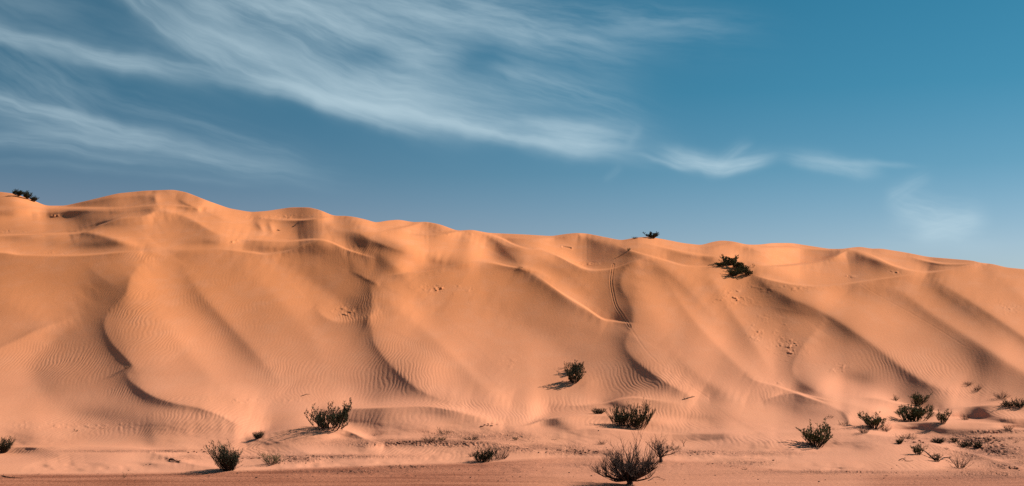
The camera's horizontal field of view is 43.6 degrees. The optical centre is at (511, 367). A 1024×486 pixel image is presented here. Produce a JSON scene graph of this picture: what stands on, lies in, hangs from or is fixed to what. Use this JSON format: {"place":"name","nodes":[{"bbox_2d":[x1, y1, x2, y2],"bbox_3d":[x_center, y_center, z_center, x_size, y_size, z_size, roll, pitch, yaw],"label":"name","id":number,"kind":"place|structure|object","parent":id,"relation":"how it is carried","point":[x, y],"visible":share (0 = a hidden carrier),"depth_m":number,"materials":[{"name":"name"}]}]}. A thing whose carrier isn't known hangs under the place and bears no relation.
{"place":"outdoors","nodes":[
{"label":"outdoors","id":0,"kind":"place"},
{"bbox_2d":[0,190,1023,485],"bbox_3d":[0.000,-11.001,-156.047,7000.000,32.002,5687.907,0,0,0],"label":"sand dunes","id":1,"kind":"structure","parent":0,"point":[206,320],"depth_m":92.55,"materials":[{"name":"sand"}]},
{"bbox_2d":[0,436,15,452],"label":"desert shrub","id":2,"kind":"object","parent":1,"relation":"on","point":[4,447],"visible":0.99,"depth_m":69.85,"materials":[{"name":"green plant"}]},
{"bbox_2d":[13,189,23,195],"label":"desert shrub","id":3,"kind":"object","parent":1,"relation":"on","point":[18,193],"visible":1,"depth_m":172.98,"materials":[{"name":"green plant"}]},
{"bbox_2d":[21,190,32,198],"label":"desert shrub","id":4,"kind":"object","parent":1,"relation":"on","point":[26,194],"visible":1,"depth_m":172.55,"materials":[{"name":"green plant"}]},
{"bbox_2d":[30,196,38,201],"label":"desert shrub","id":5,"kind":"object","parent":1,"relation":"on","point":[33,199],"visible":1,"depth_m":173.22,"materials":[{"name":"green plant"}]},
{"bbox_2d":[203,439,242,470],"bbox_3d":[-13.378,4.042,59.775,1.803,1.697,2.000,0,0,0],"label":"desert shrub","id":6,"kind":"object","parent":1,"relation":"on","point":[228,459],"visible":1,"depth_m":59.52,"materials":[{"name":"green plant"}]},
{"bbox_2d":[252,430,264,438],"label":"grass tuft","id":7,"kind":"object","parent":1,"relation":"on","point":[258,435],"visible":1,"depth_m":71.74,"materials":[{"name":"green plant"}]},
{"bbox_2d":[256,449,289,464],"bbox_3d":[-11.641,4.320,61.955,1.535,0.834,1.356,0,0,-43],"label":"desert shrub","id":8,"kind":"object","parent":1,"relation":"on","point":[274,460],"visible":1,"depth_m":61.78,"materials":[{"name":"yellow plant"}]},
{"bbox_2d":[304,398,351,430],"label":"desert shrub","id":9,"kind":"object","parent":1,"relation":"on","point":[333,418],"visible":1,"depth_m":72.02,"materials":[{"name":"green plant"}]},
{"bbox_2d":[422,434,438,441],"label":"desert shrub","id":10,"kind":"object","parent":1,"relation":"on","point":[432,439],"visible":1,"depth_m":69.42,"materials":[{"name":"brown plant"}]},
{"bbox_2d":[461,435,480,439],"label":"desert shrub","id":11,"kind":"object","parent":1,"relation":"on","point":[475,438],"visible":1,"depth_m":69.93,"materials":[{"name":"brown plant"}]},
{"bbox_2d":[472,446,496,461],"bbox_3d":[-1.367,4.250,64.023,1.151,1.063,1.229,0,0,20],"label":"desert shrub","id":12,"kind":"object","parent":1,"relation":"on","point":[488,455],"visible":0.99,"depth_m":63.80,"materials":[{"name":"green plant"}]},
{"bbox_2d":[486,439,510,458],"bbox_3d":[-0.649,4.114,64.689,1.366,1.181,1.646,0,0,0],"label":"dry bush","id":13,"kind":"object","parent":1,"relation":"on","point":[504,457],"visible":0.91,"depth_m":64.75,"materials":[{"name":"brown plant"}]},
{"bbox_2d":[564,363,585,383],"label":"desert shrub","id":14,"kind":"object","parent":1,"relation":"on","point":[577,375],"visible":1,"depth_m":88.46,"materials":[{"name":"green plant"}]},
{"bbox_2d":[568,359,583,372],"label":"desert shrub","id":15,"kind":"object","parent":1,"relation":"on","point":[572,364],"visible":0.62,"depth_m":90.42,"materials":[{"name":"green plant"}]},
{"bbox_2d":[591,408,606,413],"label":"dry bush","id":16,"kind":"object","parent":1,"relation":"on","point":[597,411],"visible":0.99,"depth_m":80.19,"materials":[{"name":"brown plant"}]},
{"bbox_2d":[605,401,633,427],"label":"desert shrub","id":17,"kind":"object","parent":1,"relation":"on","point":[620,417],"visible":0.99,"depth_m":75.36,"materials":[{"name":"green plant"}]},
{"bbox_2d":[584,428,669,484],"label":"dead bush","id":18,"kind":"object","parent":1,"relation":"on","point":[630,474],"visible":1,"depth_m":54.50,"materials":[{"name":"brown plant"}]},
{"bbox_2d":[626,398,655,428],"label":"desert shrub","id":19,"kind":"object","parent":1,"relation":"on","point":[642,418],"visible":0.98,"depth_m":75.28,"materials":[{"name":"green plant"}]},
{"bbox_2d":[643,231,658,238],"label":"desert shrub","id":20,"kind":"object","parent":1,"relation":"on","point":[652,235],"visible":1,"depth_m":121.98,"materials":[{"name":"green plant"}]},
{"bbox_2d":[645,432,678,462],"bbox_3d":[7.545,3.966,63.665,1.894,1.759,1.870,0,0,-35],"label":"dead bush","id":21,"kind":"object","parent":1,"relation":"on","point":[661,451],"visible":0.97,"depth_m":63.60,"materials":[{"name":"brown plant"}]},
{"bbox_2d":[714,262,729,266],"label":"desert shrub","id":22,"kind":"object","parent":1,"relation":"on","point":[721,264],"visible":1,"depth_m":109.22,"materials":[{"name":"green plant"}]},
{"bbox_2d":[718,254,738,264],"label":"desert shrub","id":23,"kind":"object","parent":1,"relation":"on","point":[726,260],"visible":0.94,"depth_m":110.00,"materials":[{"name":"green plant"}]},
{"bbox_2d":[724,268,743,276],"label":"desert shrub","id":24,"kind":"object","parent":1,"relation":"on","point":[733,273],"visible":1,"depth_m":107.59,"materials":[{"name":"green plant"}]},
{"bbox_2d":[728,258,743,267],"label":"desert shrub","id":25,"kind":"object","parent":1,"relation":"on","point":[735,262],"visible":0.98,"depth_m":109.23,"materials":[{"name":"green plant"}]},
{"bbox_2d":[737,263,748,271],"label":"desert shrub","id":26,"kind":"object","parent":1,"relation":"on","point":[743,267],"visible":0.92,"depth_m":108.46,"materials":[{"name":"green plant"}]},
{"bbox_2d":[741,268,752,275],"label":"desert shrub","id":27,"kind":"object","parent":1,"relation":"on","point":[747,272],"visible":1,"depth_m":107.72,"materials":[{"name":"green plant"}]},
{"bbox_2d":[796,418,832,447],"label":"desert shrub","id":28,"kind":"object","parent":1,"relation":"on","point":[819,439],"visible":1,"depth_m":69.40,"materials":[{"name":"green plant"}]},
{"bbox_2d":[857,425,871,432],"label":"dry bush","id":29,"kind":"object","parent":1,"relation":"on","point":[868,430],"visible":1,"depth_m":71.63,"materials":[{"name":"brown plant"}]},
{"bbox_2d":[857,411,885,428],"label":"desert shrub","id":30,"kind":"object","parent":1,"relation":"on","point":[870,422],"visible":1,"depth_m":75.28,"materials":[{"name":"green plant"}]},
{"bbox_2d":[879,421,892,431],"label":"dry bush","id":31,"kind":"object","parent":1,"relation":"on","point":[887,428],"visible":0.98,"depth_m":75.46,"materials":[{"name":"brown plant"}]},
{"bbox_2d":[895,437,904,443],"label":"grass tuft","id":32,"kind":"object","parent":1,"relation":"on","point":[899,441],"visible":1,"depth_m":68.01,"materials":[{"name":"green plant"}]},
{"bbox_2d":[895,433,916,439],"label":"desert shrub","id":33,"kind":"object","parent":1,"relation":"on","point":[906,436],"visible":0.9,"depth_m":70.06,"materials":[{"name":"brown plant"}]},
{"bbox_2d":[894,402,934,421],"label":"desert shrub","id":34,"kind":"object","parent":1,"relation":"on","point":[905,413],"visible":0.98,"depth_m":79.05,"materials":[{"name":"green plant"}]},
{"bbox_2d":[909,443,927,454],"bbox_3d":[20.488,4.119,64.716,0.969,0.667,0.722,0,0,-27],"label":"desert shrub","id":35,"kind":"object","parent":1,"relation":"on","point":[917,450],"visible":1,"depth_m":64.61,"materials":[{"name":"green plant"}]},
{"bbox_2d":[907,392,932,405],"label":"desert shrub","id":36,"kind":"object","parent":1,"relation":"on","point":[917,399],"visible":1,"depth_m":84.63,"materials":[{"name":"green plant"}]},
{"bbox_2d":[930,453,941,461],"bbox_3d":[20.818,4.369,62.764,0.635,0.567,0.452,0,0,0],"label":"desert shrub","id":37,"kind":"object","parent":1,"relation":"on","point":[937,457],"visible":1,"depth_m":62.72,"materials":[{"name":"green plant"}]},
{"bbox_2d":[930,437,945,443],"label":"dry bush","id":38,"kind":"object","parent":1,"relation":"on","point":[935,440],"visible":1,"depth_m":72.49,"materials":[{"name":"green plant"}]},
{"bbox_2d":[935,408,951,423],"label":"desert shrub","id":39,"kind":"object","parent":1,"relation":"on","point":[944,417],"visible":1,"depth_m":76.63,"materials":[{"name":"green plant"}]},
{"bbox_2d":[947,455,972,467],"bbox_3d":[21.456,4.367,61.307,1.389,1.022,1.477,0,0,0],"label":"dry bush","id":40,"kind":"object","parent":1,"relation":"on","point":[961,466],"visible":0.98,"depth_m":61.23,"materials":[{"name":"brown plant"}]},
{"bbox_2d":[954,439,972,446],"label":"desert shrub","id":41,"kind":"object","parent":1,"relation":"on","point":[965,444],"visible":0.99,"depth_m":72.62,"materials":[{"name":"green plant"}]},
{"bbox_2d":[968,441,981,447],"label":"desert shrub","id":42,"kind":"object","parent":1,"relation":"on","point":[978,444],"visible":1,"depth_m":72.07,"materials":[{"name":"green plant"}]},
{"bbox_2d":[991,391,1008,398],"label":"dry bush","id":43,"kind":"object","parent":1,"relation":"on","point":[1003,396],"visible":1,"depth_m":84.84,"materials":[{"name":"brown plant"}]},
{"bbox_2d":[998,398,1016,407],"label":"desert shrub","id":44,"kind":"object","parent":1,"relation":"on","point":[1010,404],"visible":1,"depth_m":80.80,"materials":[{"name":"green plant"}]},
{"bbox_2d":[1002,424,1013,430],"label":"dry bush","id":45,"kind":"object","parent":1,"relation":"on","point":[1008,428],"visible":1,"depth_m":74.69,"materials":[{"name":"brown plant"}]},
{"bbox_2d":[1012,398,1023,407],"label":"desert shrub","id":46,"kind":"object","parent":1,"relation":"on","point":[1020,404],"visible":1,"depth_m":80.76,"materials":[{"name":"green plant"}]},
{"bbox_2d":[0,0,1023,268],"label":"sky","id":47,"kind":"structure","parent":0,"point":[896,125],"materials":[{"name":"blue"}]}
]}

